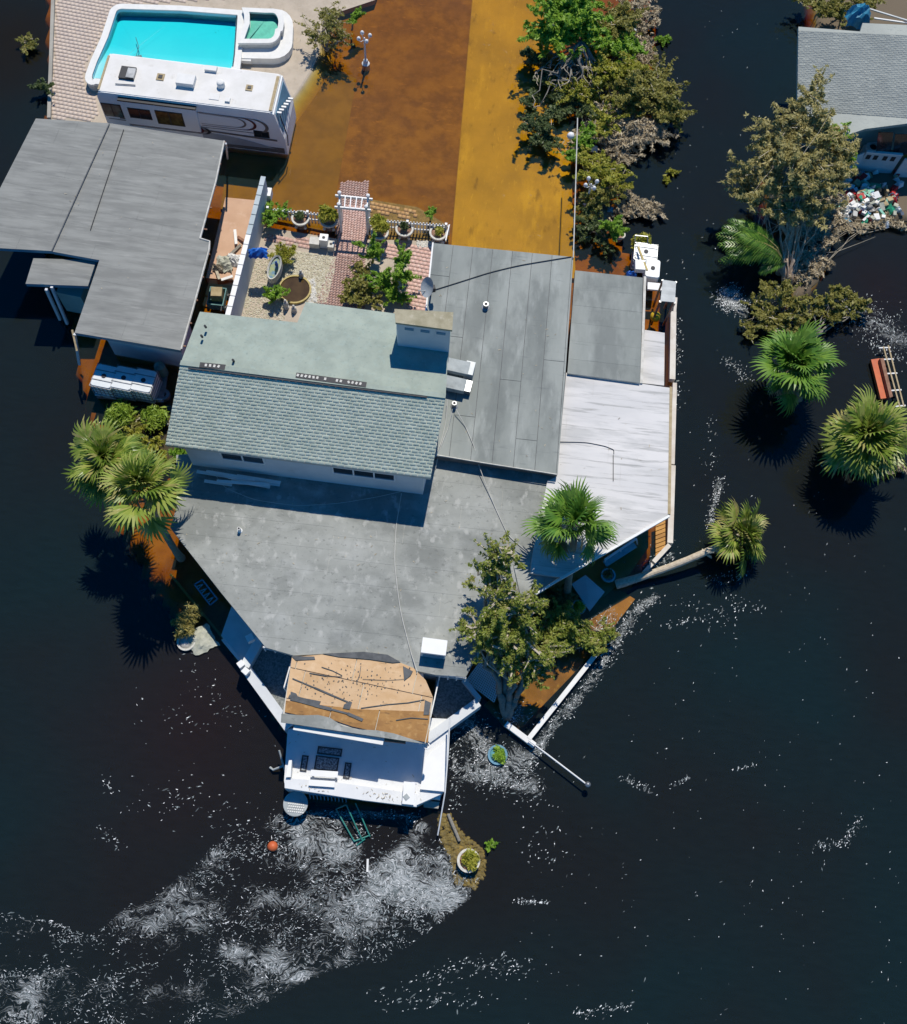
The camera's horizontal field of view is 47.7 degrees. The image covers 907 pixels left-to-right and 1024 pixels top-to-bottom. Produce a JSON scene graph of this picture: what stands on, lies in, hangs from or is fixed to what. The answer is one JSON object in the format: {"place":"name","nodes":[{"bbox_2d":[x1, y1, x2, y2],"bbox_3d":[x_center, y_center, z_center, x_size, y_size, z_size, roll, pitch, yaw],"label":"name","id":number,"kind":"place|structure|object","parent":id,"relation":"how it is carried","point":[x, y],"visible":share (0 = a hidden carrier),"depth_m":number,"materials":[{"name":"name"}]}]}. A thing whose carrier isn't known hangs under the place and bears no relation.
{"place":"outdoors","nodes":[
{"label":"outdoors","id":0,"kind":"place"},
{"bbox_2d":[206,197,254,285],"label":"patio","id":1,"kind":"structure","parent":0,"point":[236,213],"depth_m":52.01,"materials":[{"name":"beige concrete"}]},
{"bbox_2d":[126,180,444,427],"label":"garden ground","id":2,"kind":"structure","parent":0,"point":[325,272],"depth_m":51.63,"materials":[{"name":"gravel"}]},
{"bbox_2d":[102,399,139,431],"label":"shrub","id":3,"kind":"object","parent":2,"relation":"on","point":[122,411],"visible":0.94,"depth_m":47.57,"materials":[{"name":"plant"}]},
{"bbox_2d":[140,404,169,433],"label":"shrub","id":4,"kind":"object","parent":2,"relation":"on","point":[156,417],"visible":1,"depth_m":47.58,"materials":[{"name":"plant"}]},
{"bbox_2d":[267,255,282,283],"bbox_3d":[-8.820,-12.007,50.602,0.705,0.976,1.202,6,69,0],"label":"garden shrine","id":5,"kind":"object","parent":2,"relation":"on","point":[274,269],"visible":1,"depth_m":50.59,"materials":[{"name":"white stone"}]},
{"bbox_2d":[262,284,290,304],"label":"shrub","id":6,"kind":"object","parent":2,"relation":"on","point":[272,294],"visible":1,"depth_m":50.07,"materials":[{"name":"green plant"}]},
{"bbox_2d":[261,199,292,227],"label":"shrub","id":7,"kind":"object","parent":2,"relation":"on","point":[270,218],"visible":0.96,"depth_m":51.56,"materials":[{"name":"green plant"}]},
{"bbox_2d":[267,241,297,263],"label":"grass clump","id":8,"kind":"object","parent":2,"relation":"on","point":[285,253],"visible":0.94,"depth_m":50.95,"materials":[{"name":"green plant"}]},
{"bbox_2d":[280,275,310,304],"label":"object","id":9,"kind":"structure","parent":2,"relation":"on","point":[300,292],"depth_m":50.90,"materials":[{"name":"brown"}]},
{"bbox_2d":[291,210,309,232],"bbox_3d":[-7.734,-14.739,52.055,0.920,1.300,0.913,6,69,0],"label":"garden urn","id":10,"kind":"object","parent":2,"relation":"on","point":[300,220],"visible":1,"depth_m":51.79,"materials":[{"name":"ceramic"}]},
{"bbox_2d":[309,233,334,251],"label":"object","id":11,"kind":"object","parent":2,"relation":"on","point":[322,241],"visible":1,"depth_m":51.57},
{"bbox_2d":[317,204,338,235],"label":"potted plant","id":12,"kind":"object","parent":2,"relation":"on","point":[328,217],"visible":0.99,"depth_m":51.22,"materials":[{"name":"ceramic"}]},
{"bbox_2d":[266,206,449,240],"bbox_3d":[-4.849,-14.349,52.027,9.264,1.200,1.017,6,69,0],"label":"picket fence","id":13,"kind":"object","parent":2,"relation":"on","point":[307,213],"visible":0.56,"depth_m":51.83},
{"bbox_2d":[337,259,382,309],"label":"shrub","id":14,"kind":"object","parent":2,"relation":"on","point":[352,293],"visible":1,"depth_m":50.34,"materials":[{"name":"green plant"}]},
{"bbox_2d":[351,231,386,261],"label":"shrub","id":15,"kind":"object","parent":2,"relation":"on","point":[373,250],"visible":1,"depth_m":50.64,"materials":[{"name":"green plant"}]},
{"bbox_2d":[352,270,405,306],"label":"shrub","id":16,"kind":"object","parent":2,"relation":"on","point":[380,281],"visible":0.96,"depth_m":50.40,"materials":[{"name":"green plant"}]},
{"bbox_2d":[368,213,390,243],"bbox_3d":[-3.706,-14.142,51.592,1.005,2.055,1.377,-14,70,-8],"label":"garden urn","id":17,"kind":"object","parent":2,"relation":"on","point":[379,224],"visible":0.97,"depth_m":51.01,"materials":[{"name":"ceramic"}]},
{"bbox_2d":[336,200,448,244],"bbox_3d":[-3.153,-14.906,52.996,5.728,0.400,2.611,-1,69,-3],"label":"path bed","id":18,"kind":"object","parent":2,"relation":"on","point":[421,218],"visible":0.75,"depth_m":52.87,"materials":[{"name":"soil"}]},
{"bbox_2d":[383,240,422,288],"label":"shrub","id":19,"kind":"object","parent":2,"relation":"on","point":[401,260],"visible":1,"depth_m":49.98,"materials":[{"name":"green plant"}]},
{"bbox_2d":[395,221,413,240],"bbox_3d":[-2.481,-14.217,52.004,0.920,1.434,0.913,6,69,0],"label":"garden urn","id":20,"kind":"object","parent":2,"relation":"on","point":[403,230],"visible":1,"depth_m":51.79,"materials":[{"name":"ceramic"}]},
{"bbox_2d":[221,68,356,234],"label":"lawn","id":21,"kind":"structure","parent":0,"point":[304,175],"depth_m":54.18,"materials":[{"name":"soil"}]},
{"bbox_2d":[292,37,335,121],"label":"shore","id":22,"kind":"structure","parent":0,"point":[304,95],"depth_m":55.98,"materials":[{"name":"sand"}]},
{"bbox_2d":[336,205,367,256],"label":"path","id":23,"kind":"structure","parent":0,"point":[355,234],"depth_m":52.18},
{"bbox_2d":[335,191,372,236],"bbox_3d":[-4.990,-14.841,51.539,1.852,2.750,0.878,6,69,0],"label":"garden arbour","id":24,"kind":"object","parent":23,"relation":"on","point":[366,208],"visible":0.98,"depth_m":50.64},
{"bbox_2d":[325,0,471,244],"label":"street","id":25,"kind":"structure","parent":0,"point":[402,143],"depth_m":56.02,"materials":[{"name":"soil"}]},
{"bbox_2d":[0,0,906,1023],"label":"water","id":26,"kind":"structure","parent":0,"point":[92,604],"depth_m":49.10,"materials":[{"name":"liquid"}]},
{"bbox_2d":[0,118,228,370],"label":"neighbor house","id":27,"kind":"structure","parent":26,"relation":"on","point":[127,208],"depth_m":48.49,"materials":[{"name":"grey"}]},
{"bbox_2d":[109,404,175,475],"bbox_3d":[-14.520,-3.300,48.037,3.153,0.400,3.921,-4,69,-4],"label":"flower bed","id":28,"kind":"object","parent":26,"relation":"on","point":[164,431],"visible":0.12,"depth_m":47.99,"materials":[{"name":"plant"}]},
{"bbox_2d":[113,424,166,461],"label":"shrub","id":29,"kind":"object","parent":28,"relation":"on","point":[153,445],"visible":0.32,"depth_m":47.08,"materials":[{"name":"green plant"}]},
{"bbox_2d":[47,0,375,155],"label":"pool deck","id":30,"kind":"structure","parent":26,"relation":"on","point":[76,28],"depth_m":56.18,"materials":[{"name":"tile"}]},
{"bbox_2d":[85,4,293,90],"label":"swimming pool","id":31,"kind":"structure","parent":30,"relation":"on","point":[257,36],"depth_m":56.18,"materials":[{"name":"liquid"}]},
{"bbox_2d":[225,176,267,315],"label":"privacy wall","id":32,"kind":"structure","parent":26,"relation":"on","point":[239,291],"depth_m":50.08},
{"bbox_2d":[165,242,671,809],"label":"house","id":33,"kind":"structure","parent":26,"relation":"on","point":[333,408],"depth_m":43.21,"materials":[{"name":"white paint"}]},
{"bbox_2d":[219,453,264,464],"bbox_3d":[-8.779,-2.244,42.718,1.857,0.720,0.060,7,69,0],"label":"window frame","id":34,"kind":"structure","parent":33,"relation":"in","point":[223,456],"depth_m":42.82,"materials":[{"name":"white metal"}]},
{"bbox_2d":[314,755,338,770],"bbox_3d":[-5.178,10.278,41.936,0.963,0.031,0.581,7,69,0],"label":"table","id":35,"kind":"object","parent":33,"relation":"on","point":[325,763],"visible":0.99,"depth_m":41.93,"materials":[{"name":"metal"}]},
{"bbox_2d":[331,467,394,481],"bbox_3d":[-3.733,-1.595,42.682,2.655,0.720,0.060,7,69,0],"label":"window frame","id":36,"kind":"structure","parent":33,"relation":"in","point":[340,471],"depth_m":42.77,"materials":[{"name":"white metal"}]},
{"bbox_2d":[467,660,496,701],"bbox_3d":[1.513,7.103,43.781,1.513,0.522,1.326,34,72,10],"label":"lattice panel","id":37,"kind":"object","parent":33,"relation":"attached to","point":[482,678],"visible":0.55,"depth_m":43.75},
{"bbox_2d":[527,656,596,739],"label":"white beam","id":38,"kind":"structure","parent":33,"relation":"attached to","point":[565,692],"depth_m":43.95,"materials":[{"name":"paint"}]},
{"bbox_2d":[603,538,637,566],"bbox_3d":[7.620,1.859,46.384,2.076,0.884,0.349,-32,74,-13],"label":"porch bench","id":39,"kind":"object","parent":33,"relation":"on","point":[625,549],"visible":1,"depth_m":46.15,"materials":[{"name":"plastic"}]},
{"bbox_2d":[437,813,486,890],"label":"shoal stones","id":40,"kind":"object","parent":26,"relation":"on","point":[453,843],"visible":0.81,"depth_m":41.97,"materials":[{"name":"stone"}]},
{"bbox_2d":[457,847,479,872],"bbox_3d":[0.620,14.068,41.578,0.957,0.794,1.034,6,69,0],"label":"round planter","id":41,"kind":"object","parent":40,"relation":"on","point":[468,860],"visible":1,"depth_m":41.40,"materials":[{"name":"ceramic"}]},
{"bbox_2d":[517,40,611,125],"bbox_3d":[6.116,-23.233,55.143,5.437,1.907,4.878,6,69,0],"label":"toppled tree","id":42,"kind":"object","parent":26,"relation":"on","point":[544,75],"visible":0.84,"depth_m":55.15,"materials":[{"name":"grey plant"}]},
{"bbox_2d":[642,297,676,571],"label":"seawall","id":43,"kind":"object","parent":26,"relation":"on","point":[670,346],"visible":0.56,"depth_m":49.35,"materials":[{"name":"concrete"}]},
{"bbox_2d":[655,521,664,556],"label":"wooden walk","id":44,"kind":"structure","parent":43,"relation":"attached to","point":[661,539],"depth_m":46.92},
{"bbox_2d":[720,64,861,284],"bbox_3d":[17.034,-17.175,51.081,6.594,6.407,7.785,37,72,11],"label":"tree","id":45,"kind":"object","parent":26,"relation":"on","point":[817,165],"visible":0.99,"depth_m":50.20,"materials":[{"name":"green plant"}]},
{"bbox_2d":[791,0,886,26],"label":"shrub","id":46,"kind":"object","parent":26,"relation":"on","point":[836,9],"visible":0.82,"depth_m":57.30,"materials":[{"name":"green plant"}]},
{"bbox_2d":[793,23,906,154],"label":"shingled house","id":47,"kind":"structure","parent":26,"relation":"on","point":[865,89],"depth_m":53.08,"materials":[{"name":"grey"}]},
{"bbox_2d":[850,150,906,176],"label":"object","id":48,"kind":"structure","parent":47,"relation":"attached to","point":[880,161],"depth_m":54.14,"materials":[{"name":"metal"}]},
{"bbox_2d":[876,132,892,151],"bbox_3d":[22.246,-19.049,52.982,1.409,1.634,0.030,-4,69,-4],"label":"window","id":49,"kind":"structure","parent":47,"relation":"in","point":[884,140],"depth_m":52.89,"materials":[{"name":"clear glass"}]},
{"bbox_2d":[893,134,906,154],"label":"window","id":50,"kind":"structure","parent":47,"relation":"in","point":[900,141],"depth_m":53.18,"materials":[{"name":"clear glass"}]},
{"bbox_2d":[844,3,870,28],"bbox_3d":[21.982,-26.925,55.456,1.428,1.174,1.220,6,69,0],"label":"teal tarp","id":51,"kind":"object","parent":26,"relation":"on","point":[856,16],"visible":0.91,"depth_m":55.30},
{"bbox_2d":[451,0,574,280],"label":"driveway","id":52,"kind":"structure","parent":0,"point":[513,193],"depth_m":54.82,"materials":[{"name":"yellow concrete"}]},
{"bbox_2d":[516,102,565,151],"bbox_3d":[4.481,-20.198,54.305,2.541,1.241,3.099,-8,70,-5],"label":"fallen branch","id":53,"kind":"object","parent":52,"relation":"on","point":[538,123],"visible":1,"depth_m":54.14,"materials":[{"name":"green plant"}]},
{"bbox_2d":[483,587,634,735],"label":"ground","id":54,"kind":"structure","parent":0,"point":[568,665],"depth_m":44.85,"materials":[{"name":"soil"}]},
{"bbox_2d":[449,530,573,720],"bbox_3d":[1.966,4.665,42.027,4.174,6.596,6.242,-33,74,-14],"label":"juniper tree","id":55,"kind":"object","parent":54,"relation":"on","point":[506,630],"visible":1,"depth_m":41.12,"materials":[{"name":"green plant"}]},
{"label":"water","id":56,"kind":"structure","parent":0,"visible":0},
{"bbox_2d":[15,31,38,54],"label":"grass clump","id":57,"kind":"object","parent":56,"relation":"on","point":[29,44],"visible":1,"depth_m":55.38,"materials":[{"name":"green plant"}]},
{"bbox_2d":[61,414,152,511],"bbox_3d":[-14.392,-1.495,43.699,3.850,6.391,3.706,6,69,0],"label":"fan palm","id":58,"kind":"object","parent":56,"relation":"on","point":[100,449],"visible":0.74,"depth_m":41.89,"materials":[{"name":"green plant"}]},
{"bbox_2d":[95,376,167,402],"bbox_3d":[-15.184,-5.998,48.471,3.171,0.420,1.533,4,69,-1],"label":"tank trailer","id":59,"kind":"object","parent":56,"relation":"on","point":[163,386],"visible":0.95,"depth_m":48.35,"materials":[{"name":"metal"}]},
{"bbox_2d":[89,362,116,399],"bbox_3d":[-16.196,-6.115,47.983,1.025,1.075,1.225,12,69,2],"label":"water tank","id":60,"kind":"object","parent":59,"relation":"on","point":[102,378],"visible":0.91,"depth_m":47.55,"materials":[{"name":"plastic"}]},
{"bbox_2d":[111,364,135,401],"bbox_3d":[-15.285,-6.030,47.989,1.025,1.075,1.225,12,69,2],"label":"water tank","id":61,"kind":"object","parent":59,"relation":"on","point":[122,380],"visible":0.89,"depth_m":47.55,"materials":[{"name":"plastic"}]},
{"bbox_2d":[131,367,162,403],"bbox_3d":[-14.369,-5.916,47.984,1.025,1.075,1.225,12,69,2],"label":"water tank","id":62,"kind":"object","parent":59,"relation":"on","point":[146,385],"visible":1,"depth_m":47.59,"materials":[{"name":"plastic"}]},
{"bbox_2d":[96,443,192,561],"bbox_3d":[-12.319,-0.102,42.709,3.740,7.421,4.170,-11,70,-7],"label":"fan palm","id":63,"kind":"object","parent":56,"relation":"on","point":[157,495],"visible":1,"depth_m":40.42,"materials":[{"name":"green plant"}]},
{"bbox_2d":[177,635,194,650],"bbox_3d":[-11.561,5.682,44.584,0.800,0.500,0.800,6,69,0],"label":"round planter","id":64,"kind":"object","parent":56,"relation":"on","point":[183,644],"visible":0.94,"depth_m":44.35,"materials":[{"name":"ceramic"}]},
{"bbox_2d":[170,602,204,640],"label":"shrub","id":65,"kind":"object","parent":64,"relation":"in","point":[186,620],"visible":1,"depth_m":44.13,"materials":[{"name":"green plant"}]},
{"bbox_2d":[97,54,295,158],"bbox_3d":[-13.073,-20.954,52.992,9.542,3.660,2.799,6,69,0],"label":"motorhome","id":66,"kind":"object","parent":56,"relation":"on","point":[245,111],"visible":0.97,"depth_m":51.81,"materials":[{"name":"white metal"}]},
{"bbox_2d":[100,102,124,117],"bbox_3d":[-17.372,-20.474,52.339,1.000,0.900,0.060,7,69,0],"label":"window","id":67,"kind":"structure","parent":66,"relation":"in","point":[114,110],"depth_m":52.31,"materials":[{"name":"black glass"}]},
{"bbox_2d":[154,110,185,126],"bbox_3d":[-14.409,-19.999,52.202,1.400,0.950,0.060,7,69,0],"label":"window","id":68,"kind":"structure","parent":66,"relation":"in","point":[163,117],"depth_m":52.17,"materials":[{"name":"glass"}]},
{"bbox_2d":[187,624,219,654],"bbox_3d":[-10.892,5.506,44.424,1.192,0.156,1.224,-26,72,-12],"label":"torn sheet","id":69,"kind":"object","parent":56,"relation":"on","point":[203,638],"visible":0.94,"depth_m":44.40,"materials":[{"name":"fabric"}]},
{"bbox_2d":[206,286,229,312],"bbox_3d":[-11.522,-10.197,49.935,0.934,1.112,1.558,6,69,0],"label":"garden cart","id":70,"kind":"object","parent":56,"relation":"on","point":[218,298],"visible":0.91,"depth_m":49.85,"materials":[{"name":"metal"}]},
{"bbox_2d":[1,815,477,1023],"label":"foam streaks","id":71,"kind":"object","parent":56,"relation":"on","point":[274,915],"visible":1,"depth_m":40.80,"materials":[{"name":"liquid"}]},
{"bbox_2d":[283,791,307,815],"bbox_3d":[-6.440,12.028,42.196,1.000,1.040,0.995,6,69,0],"label":"round table","id":72,"kind":"object","parent":56,"relation":"on","point":[295,803],"visible":1,"depth_m":41.73,"materials":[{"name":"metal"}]},
{"bbox_2d":[293,1,353,51],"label":"shrub","id":73,"kind":"object","parent":56,"relation":"on","point":[330,22],"visible":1,"depth_m":55.17,"materials":[{"name":"green plant"}]},
{"bbox_2d":[0,288,904,1022],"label":"foam film","id":74,"kind":"object","parent":56,"relation":"on","point":[398,882],"visible":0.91,"depth_m":41.28,"materials":[{"name":"liquid"}]},
{"bbox_2d":[0,9,906,1023],"bbox_3d":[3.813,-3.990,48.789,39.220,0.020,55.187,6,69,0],"label":"foam","id":75,"kind":"object","parent":56,"relation":"on","point":[456,764],"visible":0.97,"depth_m":42.06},
{"bbox_2d":[488,744,507,764],"bbox_3d":[1.854,10.240,43.295,0.840,0.770,0.852,6,69,0],"label":"round planter","id":76,"kind":"object","parent":56,"relation":"on","point":[497,754],"visible":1,"depth_m":43.13,"materials":[{"name":"ceramic"}]},
{"bbox_2d":[533,583,577,620],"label":"shrub","id":77,"kind":"object","parent":56,"relation":"on","point":[561,597],"visible":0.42,"depth_m":45.07,"materials":[{"name":"green plant"}]},
{"bbox_2d":[516,0,621,62],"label":"green tree","id":78,"kind":"object","parent":56,"relation":"on","point":[561,24],"visible":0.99,"depth_m":54.58,"materials":[{"name":"green plant"}]},
{"bbox_2d":[520,476,620,598],"bbox_3d":[4.906,1.097,43.453,3.834,6.620,3.480,36,72,11],"label":"fan palm","id":79,"kind":"object","parent":56,"relation":"on","point":[574,505],"visible":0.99,"depth_m":41.70,"materials":[{"name":"green plant"}]},
{"bbox_2d":[528,597,620,656],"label":"fallen juniper","id":80,"kind":"object","parent":56,"relation":"on","point":[566,630],"visible":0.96,"depth_m":44.12,"materials":[{"name":"green plant"}]},
{"bbox_2d":[553,121,600,161],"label":"shrub","id":81,"kind":"object","parent":56,"relation":"on","point":[585,139],"visible":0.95,"depth_m":53.70,"materials":[{"name":"green plant"}]},
{"bbox_2d":[546,45,629,137],"bbox_3d":[7.162,-22.457,55.043,4.622,1.900,6.417,6,69,0],"label":"shrub","id":82,"kind":"object","parent":56,"relation":"on","point":[581,92],"visible":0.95,"depth_m":54.85,"materials":[{"name":"green plant"}]},
{"bbox_2d":[572,575,603,611],"bbox_3d":[6.105,3.539,45.827,1.066,0.310,1.437,-31,73,-13],"label":"tilted board","id":83,"kind":"object","parent":56,"relation":"on","point":[590,592],"visible":0.86,"depth_m":45.80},
{"bbox_2d":[575,206,614,258],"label":"shrub","id":84,"kind":"object","parent":56,"relation":"on","point":[592,225],"visible":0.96,"depth_m":52.20,"materials":[{"name":"green plant"}]},
{"bbox_2d":[571,180,626,221],"bbox_3d":[7.227,-15.952,52.664,3.321,1.695,1.933,-33,74,-14],"label":"shrub","id":85,"kind":"object","parent":56,"relation":"on","point":[604,196],"visible":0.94,"depth_m":52.42,"materials":[{"name":"green plant"}]},
{"bbox_2d":[548,27,653,221],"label":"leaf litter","id":86,"kind":"object","parent":56,"relation":"on","point":[606,214],"visible":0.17,"depth_m":55.70,"materials":[{"name":"plant"}]},
{"bbox_2d":[572,144,637,194],"bbox_3d":[7.513,-17.416,52.984,3.856,2.142,2.800,46,74,14],"label":"shrub","id":87,"kind":"object","parent":56,"relation":"on","point":[605,173],"visible":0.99,"depth_m":52.57,"materials":[{"name":"green plant"}]},
{"bbox_2d":[598,214,629,242],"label":"potted shrub","id":88,"kind":"object","parent":56,"relation":"on","point":[615,228],"visible":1,"depth_m":51.79,"materials":[{"name":"green plant"}]},
{"bbox_2d":[584,50,654,89],"bbox_3d":[8.881,-23.456,55.252,4.165,2.321,2.350,6,69,0],"label":"shrub","id":89,"kind":"object","parent":56,"relation":"on","point":[610,74],"visible":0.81,"depth_m":54.77,"materials":[{"name":"green plant"}]},
{"bbox_2d":[596,28,648,62],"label":"shrub","id":90,"kind":"object","parent":56,"relation":"on","point":[629,45],"visible":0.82,"depth_m":55.65,"materials":[{"name":"green plant"}]},
{"bbox_2d":[597,0,649,40],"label":"shrub","id":91,"kind":"object","parent":56,"relation":"on","point":[624,18],"visible":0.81,"depth_m":56.08,"materials":[{"name":"green plant"}]},
{"bbox_2d":[589,101,679,169],"bbox_3d":[9.350,-20.391,54.557,4.558,1.493,4.146,-26,72,-12],"label":"dead brush","id":92,"kind":"object","parent":56,"relation":"on","point":[643,131],"visible":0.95,"depth_m":54.26,"materials":[{"name":"grey plant"}]},
{"bbox_2d":[612,189,666,224],"bbox_3d":[9.592,-15.899,53.241,2.860,0.763,2.095,-6,70,-5],"label":"dead brush","id":93,"kind":"object","parent":56,"relation":"on","point":[645,208],"visible":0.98,"depth_m":53.05,"materials":[{"name":"brown plant"}]},
{"bbox_2d":[616,0,662,34],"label":"dead brush","id":94,"kind":"object","parent":56,"relation":"on","point":[643,26],"visible":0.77,"depth_m":57.68,"materials":[{"name":"beige plant"}]},
{"bbox_2d":[630,243,657,269],"bbox_3d":[9.630,-12.883,51.864,1.175,0.975,1.025,8,69,1],"label":"water tank","id":95,"kind":"object","parent":56,"relation":"on","point":[649,251],"visible":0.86,"depth_m":51.47,"materials":[{"name":"plastic"}]},
{"bbox_2d":[642,259,659,285],"bbox_3d":[9.908,-12.004,51.454,0.739,0.815,1.084,8,69,1],"label":"water tank","id":96,"kind":"object","parent":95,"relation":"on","point":[652,274],"visible":0.77,"depth_m":51.10,"materials":[{"name":"plastic"}]},
{"bbox_2d":[637,37,659,66],"bbox_3d":[10.770,-25.537,56.988,1.491,0.713,2.236,6,69,0],"label":"dead brush","id":97,"kind":"object","parent":56,"relation":"on","point":[649,55],"visible":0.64,"depth_m":56.82,"materials":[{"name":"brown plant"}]},
{"bbox_2d":[603,46,697,132],"bbox_3d":[10.586,-22.947,54.755,5.144,3.046,5.620,6,69,0],"label":"shrub","id":98,"kind":"object","parent":56,"relation":"on","point":[651,92],"visible":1,"depth_m":54.30,"materials":[{"name":"green plant"}]},
{"bbox_2d":[650,279,676,325],"bbox_3d":[10.334,-10.270,50.681,0.822,2.303,1.303,6,69,0],"label":"corrugated shelter","id":99,"kind":"object","parent":56,"relation":"in","point":[668,291],"visible":1,"depth_m":49.73,"materials":[{"name":"metal"}]},
{"bbox_2d":[614,495,769,588],"bbox_3d":[11.196,2.145,45.824,7.589,3.149,3.502,-34,74,-14],"label":"fan palm","id":100,"kind":"object","parent":56,"relation":"on","point":[747,526],"visible":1,"depth_m":45.76,"materials":[{"name":"green plant"}]},
{"bbox_2d":[715,218,786,275],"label":"feather palm","id":101,"kind":"object","parent":56,"relation":"on","point":[759,243],"visible":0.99,"depth_m":50.67,"materials":[{"name":"green plant"}]},
{"bbox_2d":[739,279,824,343],"bbox_3d":[16.214,-9.897,50.691,4.055,1.788,3.722,6,69,0],"label":"shrub","id":102,"kind":"object","parent":56,"relation":"on","point":[765,312],"visible":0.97,"depth_m":50.58,"materials":[{"name":"green plant"}]},
{"bbox_2d":[749,318,846,417],"bbox_3d":[15.849,-6.657,48.241,4.616,4.067,4.343,6,69,0],"label":"fan palm","id":103,"kind":"object","parent":56,"relation":"on","point":[804,350],"visible":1,"depth_m":47.16,"materials":[{"name":"green plant"}]},
{"bbox_2d":[803,283,872,337],"bbox_3d":[19.183,-10.307,51.159,3.507,1.440,2.151,-19,71,-9],"label":"shrub","id":104,"kind":"object","parent":56,"relation":"on","point":[834,315],"visible":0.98,"depth_m":50.93,"materials":[{"name":"green plant"}]},
{"bbox_2d":[777,186,906,289],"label":"dead brush","id":105,"kind":"object","parent":56,"relation":"on","point":[811,258],"visible":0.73,"depth_m":53.01,"materials":[{"name":"brown plant"}]},
{"bbox_2d":[815,385,906,485],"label":"fan palm","id":106,"kind":"object","parent":56,"relation":"on","point":[878,440],"visible":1,"depth_m":45.67,"materials":[{"name":"green plant"}]},
{"bbox_2d":[869,345,905,408],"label":"dock bench","id":107,"kind":"object","parent":56,"relation":"on","point":[881,379],"visible":0.91,"depth_m":50.11,"materials":[{"name":"orange paint"}]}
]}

